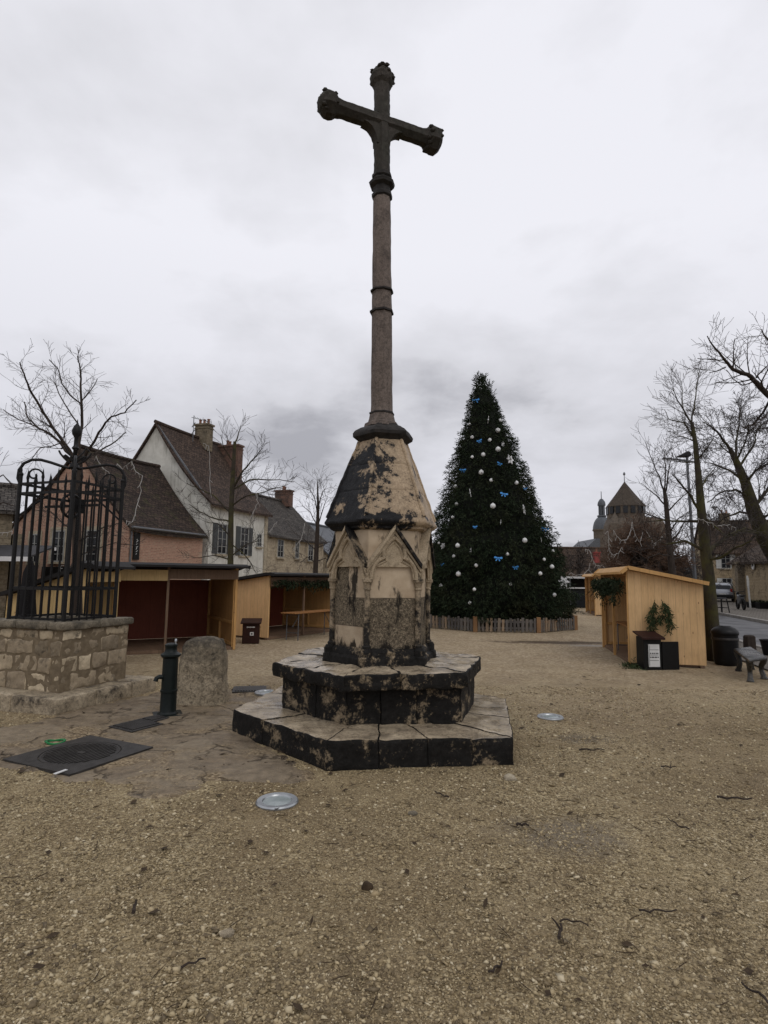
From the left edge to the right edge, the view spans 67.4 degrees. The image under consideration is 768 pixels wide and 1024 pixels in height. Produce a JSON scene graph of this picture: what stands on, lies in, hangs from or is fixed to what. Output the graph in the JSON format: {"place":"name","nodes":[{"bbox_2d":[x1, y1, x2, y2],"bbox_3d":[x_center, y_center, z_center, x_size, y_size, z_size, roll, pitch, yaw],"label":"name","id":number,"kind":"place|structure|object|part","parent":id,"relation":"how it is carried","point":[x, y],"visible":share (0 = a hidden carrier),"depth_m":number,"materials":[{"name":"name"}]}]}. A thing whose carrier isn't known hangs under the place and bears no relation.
{"place":"outdoors","nodes":[
{"label":"outdoors","id":0,"kind":"place"},
{"bbox_2d":[0,685,316,798],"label":"paving","id":1,"kind":"structure","parent":0,"point":[189,738],"depth_m":5.83,"materials":[{"name":"grey stone"}]},
{"bbox_2d":[44,738,65,744],"bbox_3d":[-3.385,2.362,5.930,0.209,0.034,0.156,1,-6,0],"label":"garden hose","id":2,"kind":"object","parent":1,"relation":"on","point":[48,741],"visible":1,"depth_m":5.95,"materials":[{"name":"green plastic"}]},
{"bbox_2d":[2,735,152,776],"bbox_3d":[-2.931,2.344,5.565,0.920,0.047,0.920,-2,-7,25],"label":"manhole cover","id":3,"kind":"object","parent":1,"relation":"on","point":[74,757],"visible":1,"depth_m":5.49,"materials":[{"name":"metal"}]},
{"bbox_2d":[109,719,162,732],"bbox_3d":[-2.860,2.465,6.651,0.420,0.041,0.420,-3,-7,30],"label":"access cover","id":4,"kind":"object","parent":1,"relation":"on","point":[136,725],"visible":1,"depth_m":6.58,"materials":[{"name":"metal"}]},
{"bbox_2d":[140,715,169,721],"bbox_3d":[-2.769,2.490,6.936,0.240,0.041,0.260,-3,-8,31],"label":"drain grate","id":5,"kind":"object","parent":1,"relation":"on","point":[155,718],"visible":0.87,"depth_m":6.92,"materials":[{"name":"metal"}]},
{"bbox_2d":[152,639,181,716],"bbox_3d":[-2.710,2.073,7.247,0.367,0.940,0.340,4,-7,-25],"label":"water pump","id":6,"kind":"object","parent":1,"relation":"on","point":[170,655],"visible":0.96,"depth_m":7.17,"materials":[{"name":"green paint"}]},
{"bbox_2d":[176,636,229,705],"bbox_3d":[-2.509,2.208,8.014,0.690,0.920,0.610,1,-6,0],"label":"guard stone","id":7,"kind":"object","parent":1,"relation":"on","point":[203,680],"visible":0.92,"depth_m":7.78,"materials":[{"name":"grey stone"}]},
{"bbox_2d":[232,685,265,692],"bbox_3d":[-2.049,2.704,8.785,0.500,0.041,0.420,2,-7,-11],"label":"valve cover","id":8,"kind":"object","parent":1,"relation":"on","point":[238,689],"visible":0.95,"depth_m":8.73,"materials":[{"name":"metal"}]},
{"bbox_2d":[254,689,272,695],"bbox_3d":[-1.750,2.676,8.517,0.330,0.042,0.330,1,-6,0],"label":"ground light","id":9,"kind":"object","parent":1,"relation":"on","point":[260,692],"visible":0.64,"depth_m":8.49,"materials":[{"name":"metal"}]},
{"bbox_2d":[0,608,767,1023],"bbox_3d":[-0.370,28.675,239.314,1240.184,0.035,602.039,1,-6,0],"label":"ground","id":10,"kind":"structure","parent":0,"point":[568,658],"depth_m":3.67,"materials":[{"name":"beige gravel"}]},
{"bbox_2d":[0,482,17,617],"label":"corner house","id":11,"kind":"structure","parent":10,"relation":"on","point":[7,515],"depth_m":21.55,"materials":[{"name":"brick"}]},
{"bbox_2d":[0,545,56,560],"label":"shop awning","id":12,"kind":"object","parent":11,"relation":"attached to","point":[5,552],"visible":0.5,"depth_m":20.54,"materials":[{"name":"fabric"}]},
{"bbox_2d":[0,447,23,510],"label":"bare tree","id":13,"kind":"object","parent":10,"relation":"on","point":[9,485],"visible":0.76,"depth_m":13.55,"materials":[{"name":"brown plant"}]},
{"bbox_2d":[4,534,21,616],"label":"garden wall","id":14,"kind":"structure","parent":10,"relation":"on","point":[17,563],"depth_m":21.84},
{"bbox_2d":[18,558,36,614],"bbox_3d":[-6.356,1.826,10.251,0.500,2.000,0.500,1,-6,0],"label":"closed parasol","id":15,"kind":"object","parent":10,"relation":"on","point":[22,593],"visible":0.21,"depth_m":10.23,"materials":[{"name":"black fabric"}]},
{"bbox_2d":[0,562,135,616],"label":"market stall","id":16,"kind":"object","parent":10,"relation":"on","point":[54,583],"visible":0.12,"depth_m":10.70,"materials":[{"name":"yellow wood"}]},
{"bbox_2d":[0,338,150,612],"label":"bare tree","id":17,"kind":"object","parent":10,"relation":"on","point":[61,442],"visible":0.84,"depth_m":10.28,"materials":[{"name":"brown plant"}]},
{"bbox_2d":[118,461,142,524],"bbox_3d":[-6.055,-0.443,13.724,0.404,1.636,1.290,6,-8,-38],"label":"light string","id":18,"kind":"object","parent":17,"relation":"hanging from","point":[137,487],"visible":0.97,"depth_m":13.54,"materials":[{"name":"white plastic"}]},
{"bbox_2d":[0,419,155,714],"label":"stone well","id":19,"kind":"object","parent":10,"relation":"on","point":[62,662],"visible":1,"depth_m":7.94,"materials":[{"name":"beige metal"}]},
{"bbox_2d":[11,444,207,581],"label":"brick house","id":20,"kind":"structure","parent":10,"relation":"on","point":[164,527],"depth_m":28.04,"materials":[{"name":"brown tile"}]},
{"bbox_2d":[25,534,38,564],"bbox_3d":[-16.949,1.805,27.857,0.790,1.495,0.160,-2,-7,20],"label":"window","id":21,"kind":"structure","parent":20,"relation":"in","point":[34,542],"depth_m":27.91,"materials":[{"name":"glass"}]},
{"bbox_2d":[47,530,64,563],"bbox_3d":[-15.489,1.666,27.344,1.040,1.595,0.160,-2,-7,20],"label":"window","id":22,"kind":"structure","parent":20,"relation":"in","point":[58,532],"depth_m":27.35,"materials":[{"name":"white paint"}]},
{"bbox_2d":[84,530,98,560],"bbox_3d":[-13.506,1.566,26.660,0.800,1.500,0.053,-2,-7,20],"label":"window","id":23,"kind":"structure","parent":20,"relation":"in","point":[94,536],"depth_m":26.70,"materials":[{"name":"white paint"}]},
{"bbox_2d":[131,900,136,913],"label":"fallen twig","id":24,"kind":"object","parent":10,"relation":"on","point":[134,908],"visible":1,"depth_m":2.97,"materials":[{"name":"wood"}]},
{"bbox_2d":[70,561,249,654],"bbox_3d":[-5.486,2.234,13.768,3.682,1.998,2.926,5,-7,-30],"label":"market stall","id":25,"kind":"object","parent":10,"relation":"on","point":[154,601],"visible":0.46,"depth_m":14.80,"materials":[{"name":"brown wood"}]},
{"bbox_2d":[181,957,205,968],"bbox_3d":[-0.853,2.016,2.580,0.114,0.022,0.012,5,-8,-34],"label":"fallen twig","id":26,"kind":"object","parent":10,"relation":"on","point":[186,964],"visible":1,"depth_m":2.57,"materials":[{"name":"wood"}]},
{"bbox_2d":[133,419,272,579],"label":"white house","id":27,"kind":"structure","parent":10,"relation":"on","point":[171,450],"depth_m":33.90,"materials":[{"name":"white paint"}]},
{"bbox_2d":[191,416,209,440],"bbox_3d":[-11.483,-4.868,35.995,1.173,2.350,0.440,2,-6,-7],"label":"tv aerial","id":28,"kind":"object","parent":27,"relation":"attached to","point":[194,423],"visible":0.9,"depth_m":36.00,"materials":[{"name":"metal"}]},
{"bbox_2d":[212,523,227,555],"bbox_3d":[-9.083,1.560,32.380,0.160,1.795,1.717,-2,-7,20],"label":"window","id":29,"kind":"structure","parent":27,"relation":"in","point":[223,536],"depth_m":32.24,"materials":[{"name":"white paint"}]},
{"bbox_2d":[235,526,252,556],"bbox_3d":[-8.338,1.801,34.436,0.160,1.795,1.717,-2,-7,20],"label":"window","id":30,"kind":"structure","parent":27,"relation":"in","point":[240,530],"depth_m":34.41,"materials":[{"name":"white paint"}]},
{"bbox_2d":[255,534,263,548],"bbox_3d":[-7.777,1.832,35.994,0.160,0.895,0.740,-2,-7,20],"label":"window","id":31,"kind":"structure","parent":27,"relation":"in","point":[260,536],"depth_m":36.00,"materials":[{"name":"white paint"}]},
{"bbox_2d":[219,928,233,937],"bbox_3d":[-0.768,2.064,2.818,0.076,0.046,0.052,1,-6,0],"label":"loose stone","id":32,"kind":"object","parent":10,"relation":"on","point":[227,933],"visible":0.91,"depth_m":2.80,"materials":[{"name":"beige stone"}]},
{"bbox_2d":[175,409,312,575],"bbox_3d":[-5.128,0.065,19.511,5.116,7.719,3.218,1,-6,0],"label":"bare tree","id":33,"kind":"object","parent":10,"relation":"on","point":[230,533],"visible":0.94,"depth_m":19.60,"materials":[{"name":"brown plant"}]},
{"bbox_2d":[203,443,212,492],"bbox_3d":[-5.881,-1.389,19.229,0.152,1.769,0.457,-4,-8,34],"label":"light string","id":34,"kind":"object","parent":33,"relation":"hanging from","point":[209,465],"visible":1,"depth_m":19.27,"materials":[{"name":"plastic"}]},
{"bbox_2d":[240,618,261,643],"bbox_3d":[-3.445,3.083,14.937,0.520,0.623,0.450,2,-6,-9],"label":"litter cabinet","id":35,"kind":"object","parent":10,"relation":"on","point":[251,631],"visible":1,"depth_m":14.78,"materials":[{"name":"brown plastic"}]},
{"bbox_2d":[255,792,298,810],"bbox_3d":[-0.829,2.252,4.466,0.330,0.042,0.330,1,-6,0],"label":"ground light","id":36,"kind":"object","parent":10,"relation":"on","point":[279,801],"visible":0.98,"depth_m":4.45,"materials":[{"name":"metal"}]},
{"bbox_2d":[236,572,329,639],"bbox_3d":[-3.195,2.784,17.667,2.578,1.836,3.622,-3,-7,30],"label":"market stall","id":37,"kind":"object","parent":10,"relation":"on","point":[258,596],"visible":0.62,"depth_m":17.44,"materials":[{"name":"brown wood"}]},
{"bbox_2d":[271,579,329,594],"bbox_3d":[-2.270,2.237,17.120,0.530,0.496,3.299,-3,-7,30],"label":"fir garland","id":38,"kind":"object","parent":37,"relation":"attached to","point":[319,584],"visible":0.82,"depth_m":16.88},
{"bbox_2d":[252,486,326,572],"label":"stone house","id":39,"kind":"structure","parent":10,"relation":"on","point":[282,540],"depth_m":41.34,"materials":[{"name":"grey tile"}]},
{"bbox_2d":[276,539,284,558],"bbox_3d":[-6.891,2.471,38.442,0.160,1.295,1.040,-2,-7,20],"label":"window","id":40,"kind":"structure","parent":39,"relation":"in","point":[280,552],"depth_m":38.44,"materials":[{"name":"white glass"}]},
{"bbox_2d":[294,541,300,559],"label":"window","id":41,"kind":"structure","parent":39,"relation":"in","point":[297,547],"depth_m":40.65,"materials":[{"name":"glass"}]},
{"bbox_2d":[307,544,313,561],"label":"window","id":42,"kind":"structure","parent":39,"relation":"in","point":[310,550],"depth_m":42.50,"materials":[{"name":"white paint"}]},
{"bbox_2d":[281,609,329,640],"bbox_3d":[-2.062,3.213,16.491,0.500,0.749,2.200,-3,-7,30],"label":"folding table","id":43,"kind":"object","parent":10,"relation":"on","point":[307,611],"visible":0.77,"depth_m":15.85,"materials":[{"name":"wood"}]},
{"bbox_2d":[285,462,336,572],"bbox_3d":[-3.054,1.190,25.128,2.877,6.784,2.739,1,-6,0],"label":"bare tree","id":44,"kind":"object","parent":10,"relation":"on","point":[316,554],"visible":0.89,"depth_m":24.98,"materials":[{"name":"brown plant"}]},
{"bbox_2d":[306,521,333,572],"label":"grey house","id":45,"kind":"structure","parent":10,"relation":"on","point":[326,533],"depth_m":50.79,"materials":[{"name":"blue stone"}]},
{"bbox_2d":[361,881,372,890],"bbox_3d":[-0.092,2.121,3.258,0.062,0.066,0.054,-3,-7,27],"label":"dead leaf","id":46,"kind":"object","parent":10,"relation":"on","point":[367,886],"visible":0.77,"depth_m":3.24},
{"bbox_2d":[232,61,513,770],"bbox_3d":[-0.029,-1.710,7.272,3.225,8.585,3.184,1,-6,0],"label":"stone cross","id":47,"kind":"object","parent":10,"relation":"on","point":[378,681],"visible":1,"depth_m":6.48,"materials":[{"name":"grey stone"}]},
{"bbox_2d":[0,671,766,1023],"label":"leaf litter","id":48,"kind":"object","parent":10,"relation":"on","point":[498,969],"visible":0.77,"depth_m":3.31,"materials":[{"name":"brown plant"}]},
{"bbox_2d":[408,810,417,815],"bbox_3d":[0.213,2.242,4.282,0.063,0.045,0.067,5,-8,-35],"label":"loose stone","id":49,"kind":"object","parent":10,"relation":"on","point":[413,813],"visible":0.84,"depth_m":4.26,"materials":[{"name":"stone"}]},
{"bbox_2d":[488,960,502,972],"bbox_3d":[0.496,2.021,2.554,0.106,0.024,0.013,7,-9,-42],"label":"fallen twig","id":50,"kind":"object","parent":10,"relation":"on","point":[493,969],"visible":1,"depth_m":2.55,"materials":[{"name":"wood"}]},
{"bbox_2d":[430,614,577,632],"bbox_3d":[4.117,4.000,21.667,6.035,0.500,5.981,1,-6,0],"label":"pale fence","id":51,"kind":"object","parent":10,"relation":"on","point":[540,625],"visible":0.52,"depth_m":18.94,"materials":[{"name":"brown wood"}]},
{"bbox_2d":[430,372,586,625],"bbox_3d":[4.154,-0.662,22.065,6.736,9.920,6.580,1,-6,0],"label":"christmas tree","id":52,"kind":"object","parent":10,"relation":"on","point":[528,593],"visible":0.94,"depth_m":20.37,"materials":[{"name":"green plant"}]},
{"bbox_2d":[506,455,513,463],"bbox_3d":[4.613,-1.924,21.065,0.396,0.342,0.086,12,-22,-34],"label":"snowflake","id":53,"kind":"object","parent":52,"relation":"attached to","point":[510,460],"visible":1,"depth_m":21.04,"materials":[{"name":"white plastic"}]},
{"bbox_2d":[558,576,568,586],"bbox_3d":[6.255,2.418,20.037,0.430,0.373,0.093,6,-17,1],"label":"snowflake","id":54,"kind":"object","parent":52,"relation":"attached to","point":[563,580],"visible":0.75,"depth_m":20.03,"materials":[{"name":"white plastic"}]},
{"bbox_2d":[504,773,516,780],"bbox_3d":[1.106,2.331,5.048,0.110,0.078,0.094,1,-6,0],"label":"loose stone","id":55,"kind":"object","parent":10,"relation":"on","point":[509,777],"visible":0.85,"depth_m":5.02,"materials":[{"name":"beige stone"}]},
{"bbox_2d":[516,822,528,826],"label":"fallen twig","id":56,"kind":"object","parent":10,"relation":"on","point":[519,823],"visible":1,"depth_m":4.03,"materials":[{"name":"wood"}]},
{"bbox_2d":[537,713,563,720],"bbox_3d":[2.116,2.615,7.324,0.330,0.042,0.330,1,-6,0],"label":"ground light","id":57,"kind":"object","parent":10,"relation":"on","point":[551,717],"visible":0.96,"depth_m":7.29,"materials":[{"name":"metal"}]},
{"bbox_2d":[551,917,562,939],"bbox_3d":[0.849,2.043,2.836,0.053,0.066,0.130,-2,-7,23],"label":"fallen twig","id":58,"kind":"object","parent":10,"relation":"on","point":[560,927],"visible":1,"depth_m":2.83,"materials":[{"name":"brown wood"}]},
{"bbox_2d":[555,576,585,607],"bbox_3d":[12.335,5.096,36.819,5.200,1.920,3.120,1,-6,0],"label":"terrace shelter","id":59,"kind":"object","parent":10,"relation":"on","point":[579,582],"visible":0.14,"depth_m":35.43,"materials":[{"name":"fabric"}]},
{"bbox_2d":[559,918,588,925],"bbox_3d":[0.963,2.079,2.924,0.143,0.021,0.020,-1,-7,12],"label":"fallen twig","id":60,"kind":"object","parent":10,"relation":"on","point":[561,920],"visible":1,"depth_m":2.93,"materials":[{"name":"wood"}]},
{"bbox_2d":[564,541,604,576],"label":"bare tree","id":61,"kind":"object","parent":10,"relation":"on","point":[578,563],"visible":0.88,"depth_m":41.47,"materials":[{"name":"brown plant"}]},
{"bbox_2d":[573,493,606,546],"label":"domed church","id":62,"kind":"structure","parent":10,"relation":"on","point":[598,527],"depth_m":174.62,"materials":[{"name":"grey stone"}]},
{"bbox_2d":[579,748,603,750],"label":"fallen twig","id":63,"kind":"object","parent":10,"relation":"on","point":[590,749],"visible":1,"depth_m":5.85,"materials":[{"name":"wood"}]},
{"bbox_2d":[582,574,601,615],"bbox_3d":[11.231,4.185,29.416,1.692,2.047,3.622,-1,-7,12],"label":"market stall","id":64,"kind":"object","parent":10,"relation":"on","point":[592,605],"visible":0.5,"depth_m":30.77,"materials":[{"name":"yellow wood"}]},
{"bbox_2d":[549,546,656,576],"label":"house","id":65,"kind":"structure","parent":10,"relation":"on","point":[572,550],"depth_m":58.35,"materials":[{"name":"brown tile"}]},
{"bbox_2d":[618,657,646,669],"bbox_3d":[5.049,3.055,11.599,0.643,0.247,1.040,-4,-8,33],"label":"fallen fir","id":66,"kind":"object","parent":10,"relation":"on","point":[631,665],"visible":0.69,"depth_m":11.48,"materials":[{"name":"green plant"}]},
{"bbox_2d":[603,472,665,546],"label":"keep tower","id":67,"kind":"structure","parent":10,"relation":"on","point":[615,510],"depth_m":137.84,"materials":[{"name":"stone"}]},
{"bbox_2d":[594,566,709,668],"bbox_3d":[6.076,2.320,13.431,1.692,2.047,3.622,-1,-7,12],"label":"market stall","id":68,"kind":"object","parent":10,"relation":"on","point":[682,597],"visible":0.76,"depth_m":11.88,"materials":[{"name":"brown wood"}]},
{"bbox_2d":[587,577,625,609],"bbox_3d":[5.261,1.962,13.678,0.540,0.836,3.578,-1,-7,13],"label":"fir garland","id":69,"kind":"object","parent":68,"relation":"attached to","point":[605,586],"visible":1,"depth_m":12.84},
{"bbox_2d":[615,621,627,649],"bbox_3d":[5.679,2.932,13.106,0.500,0.749,1.900,-1,-7,12],"label":"folding table","id":70,"kind":"object","parent":68,"relation":"on","point":[623,623],"visible":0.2,"depth_m":13.82,"materials":[{"name":"wood"}]},
{"bbox_2d":[644,600,678,635],"bbox_3d":[5.628,2.183,11.694,0.689,0.800,0.202,0,-7,10],"label":"fir garland","id":71,"kind":"object","parent":68,"relation":"attached to","point":[651,620],"visible":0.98,"depth_m":11.70},
{"bbox_2d":[632,631,679,669],"bbox_3d":[5.440,2.757,11.479,0.780,0.727,0.410,1,-6,-3],"label":"litter cabinet","id":72,"kind":"object","parent":10,"relation":"on","point":[653,651],"visible":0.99,"depth_m":11.35,"materials":[{"name":"black paint"}]},
{"bbox_3d":[5.654,2.839,11.377,0.360,0.546,0.035,2,-6,-9],"label":"door","id":73,"kind":"part","parent":72,"relation":"part of","materials":[{"name":"black paint"}]},
{"bbox_2d":[639,909,676,912],"bbox_3d":[1.441,2.100,3.033,0.203,0.025,0.018,1,-6,-2],"label":"fallen twig","id":74,"kind":"object","parent":10,"relation":"on","point":[647,911],"visible":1,"depth_m":3.03,"materials":[{"name":"wood"}]},
{"bbox_2d":[622,423,704,574],"bbox_3d":[10.814,0.448,22.108,3.806,7.934,3.074,1,-6,0],"label":"bare tree","id":75,"kind":"object","parent":10,"relation":"on","point":[670,557],"visible":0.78,"depth_m":22.07,"materials":[{"name":"brown plant"}]},
{"bbox_2d":[668,818,689,828],"bbox_3d":[2.095,2.229,4.117,0.034,0.022,0.192,3,-7,-20],"label":"fallen twig","id":76,"kind":"object","parent":10,"relation":"on","point":[678,825],"visible":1,"depth_m":4.08,"materials":[{"name":"wood"}]},
{"bbox_2d":[629,353,767,661],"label":"bare tree","id":77,"kind":"object","parent":10,"relation":"on","point":[706,549],"visible":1,"depth_m":12.96,"materials":[{"name":"brown plant"}]},
{"bbox_2d":[698,518,735,529],"bbox_3d":[7.381,0.278,12.757,0.834,0.282,0.090,0,-6,2],"label":"light string","id":78,"kind":"object","parent":77,"relation":"attached to","point":[715,525],"visible":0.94,"depth_m":12.76,"materials":[{"name":"plastic"}]},
{"bbox_2d":[662,380,767,586],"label":"bare tree","id":79,"kind":"object","parent":10,"relation":"on","point":[748,495],"visible":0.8,"depth_m":15.07,"materials":[{"name":"brown plant"}]},
{"bbox_2d":[680,311,767,443],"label":"bare tree","id":80,"kind":"object","parent":10,"relation":"on","point":[762,389],"visible":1,"depth_m":9.69,"materials":[{"name":"brown plant"}]},
{"bbox_2d":[710,625,738,665],"bbox_3d":[7.205,2.809,12.158,0.524,0.820,0.524,1,-6,0],"label":"litter bin","id":81,"kind":"object","parent":10,"relation":"on","point":[725,641],"visible":0.98,"depth_m":11.98,"materials":[{"name":"black plastic"}]},
{"bbox_2d":[694,510,767,584],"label":"shuttered house","id":82,"kind":"structure","parent":10,"relation":"on","point":[725,575],"depth_m":53.65,"materials":[{"name":"beige stone"}]},
{"bbox_2d":[717,578,732,584],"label":"window","id":83,"kind":"structure","parent":82,"relation":"in","point":[726,580],"depth_m":53.34,"materials":[{"name":"white glass"}]},
{"bbox_2d":[716,554,734,569],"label":"window","id":84,"kind":"structure","parent":82,"relation":"in","point":[721,563],"depth_m":53.53,"materials":[{"name":"white paint"}]},
{"bbox_2d":[717,795,751,799],"bbox_3d":[2.809,2.292,4.614,0.262,0.033,0.018,0,-6,7],"label":"fallen twig","id":85,"kind":"object","parent":10,"relation":"on","point":[726,798],"visible":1,"depth_m":4.61,"materials":[{"name":"wood"}]},
{"bbox_2d":[717,599,767,619],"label":"forecourt","id":86,"kind":"structure","parent":10,"relation":"on","point":[754,613],"depth_m":31.76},
{"bbox_2d":[717,598,729,612],"bbox_3d":[17.480,4.825,29.829,0.536,0.754,0.528,3,-7,-17],"label":"bar stool","id":87,"kind":"object","parent":86,"relation":"on","point":[721,607],"visible":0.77,"depth_m":29.64,"materials":[{"name":"black plastic"}]},
{"bbox_2d":[715,582,734,601],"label":"parked car","id":88,"kind":"object","parent":86,"relation":"on","point":[725,590],"visible":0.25,"depth_m":45.24,"materials":[{"name":"silver metal"}]},
{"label":"rear window","id":89,"kind":"part","parent":88,"relation":"part of","materials":[{"name":"black glass"}]},
{"bbox_2d":[733,591,745,609],"bbox_3d":[20.503,5.073,33.124,0.653,1.070,1.849,-1,-7,18],"label":"motorbike","id":90,"kind":"object","parent":86,"relation":"on","point":[740,600],"visible":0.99,"depth_m":32.85,"materials":[{"name":"black metal"}]},
{"bbox_2d":[746,576,751,607],"bbox_3d":[22.189,4.862,35.047,0.240,1.966,0.130,1,-6,0],"label":"white post","id":91,"kind":"object","parent":86,"relation":"on","point":[747,580],"visible":0.96,"depth_m":35.02,"materials":[{"name":"paint"}]},
{"bbox_2d":[746,600,763,607],"bbox_3d":[23.118,5.685,35.828,0.940,0.523,0.567,1,-6,0],"label":"trough planter","id":92,"kind":"object","parent":86,"relation":"on","point":[752,604],"visible":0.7,"depth_m":35.71,"materials":[{"name":"black plastic"}]},
{"bbox_2d":[755,600,767,608],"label":"trough planter","id":93,"kind":"object","parent":86,"relation":"on","point":[762,604],"visible":1,"depth_m":34.24,"materials":[{"name":"black plastic"}]},
{"bbox_2d":[718,612,767,623],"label":"kerb","id":94,"kind":"structure","parent":10,"relation":"on","point":[745,618],"depth_m":26.22,"materials":[{"name":"concrete"}]},
{"bbox_2d":[726,544,767,601],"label":"long barn","id":95,"kind":"structure","parent":10,"relation":"on","point":[758,583],"depth_m":40.89,"materials":[{"name":"beige stone"}]},
{"bbox_2d":[743,635,756,649],"bbox_3d":[9.047,3.276,14.252,0.214,0.457,0.217,1,-6,0],"label":"wooden post","id":96,"kind":"object","parent":10,"relation":"on","point":[749,640],"visible":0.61,"depth_m":14.17,"materials":[{"name":"brown wood"}]},
{"bbox_2d":[734,647,767,681],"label":"stone bench","id":97,"kind":"object","parent":10,"relation":"on","point":[750,655],"visible":1,"depth_m":10.43,"materials":[{"name":"grey stone"}]},
{"bbox_2d":[741,982,767,1003],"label":"fallen twig","id":98,"kind":"object","parent":10,"relation":"on","point":[758,992],"visible":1,"depth_m":2.42,"materials":[{"name":"brown wood"}]},
{"bbox_2d":[0,0,767,562],"label":"sky","id":99,"kind":"structure","parent":0,"point":[178,202],"materials":[{"name":"white"}]},
{"bbox_2d":[585,549,609,568],"bbox_3d":[12.183,2.732,32.897,1.414,1.246,0.168,1,-6,-3],"label":"light string","id":100,"kind":"object","parent":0,"point":[592,559],"visible":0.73,"depth_m":32.89,"materials":[{"name":"plastic"}]},
{"bbox_2d":[719,615,767,644],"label":"road","id":101,"kind":"structure","parent":0,"point":[758,630],"depth_m":22.19,"materials":[{"name":"grey asphalt"}]},
{"bbox_2d":[663,451,696,578],"bbox_3d":[15.586,1.050,30.094,1.698,8.545,0.440,1,-6,0],"label":"street lamp","id":102,"kind":"object","parent":101,"relation":"on","point":[691,524],"visible":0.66,"depth_m":30.19,"materials":[{"name":"metal"}]},
{"bbox_2d":[661,543,723,585],"bbox_3d":[17.252,3.647,33.869,4.086,4.291,3.879,5,-8,-36],"label":"bare tree","id":103,"kind":"object","parent":101,"relation":"on","point":[688,570],"visible":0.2,"depth_m":33.32,"materials":[{"name":"brown plant"}]},
{"bbox_2d":[739,642,767,669],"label":"pavement","id":104,"kind":"structure","parent":0,"point":[758,650],"depth_m":12.96,"materials":[{"name":"grey concrete"}]},
{"bbox_2d":[596,509,700,576],"bbox_3d":[13.199,2.533,29.105,4.865,5.330,4.841,4,-7,-30],"label":"bare tree","id":105,"kind":"object","parent":104,"relation":"on","point":[634,556],"visible":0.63,"depth_m":28.57,"materials":[{"name":"brown plant"}]},
{"bbox_2d":[605,532,623,556],"bbox_3d":[10.592,1.502,26.518,0.836,1.280,0.261,0,-6,6],"label":"light string","id":106,"kind":"object","parent":105,"relation":"hanging from","point":[609,548],"visible":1,"depth_m":26.50,"materials":[{"name":"plastic"}]},
{"bbox_2d":[613,522,642,546],"bbox_3d":[11.274,1.006,26.545,1.590,1.185,0.358,3,-7,-19],"label":"light string","id":107,"kind":"object","parent":105,"relation":"hanging from","point":[629,534],"visible":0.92,"depth_m":26.60,"materials":[{"name":"plastic"}]},
{"bbox_2d":[759,639,767,655],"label":"flower pot","id":108,"kind":"object","parent":104,"relation":"on","point":[764,644],"visible":0.95,"depth_m":13.51,"materials":[{"name":"black plastic"}]}
]}

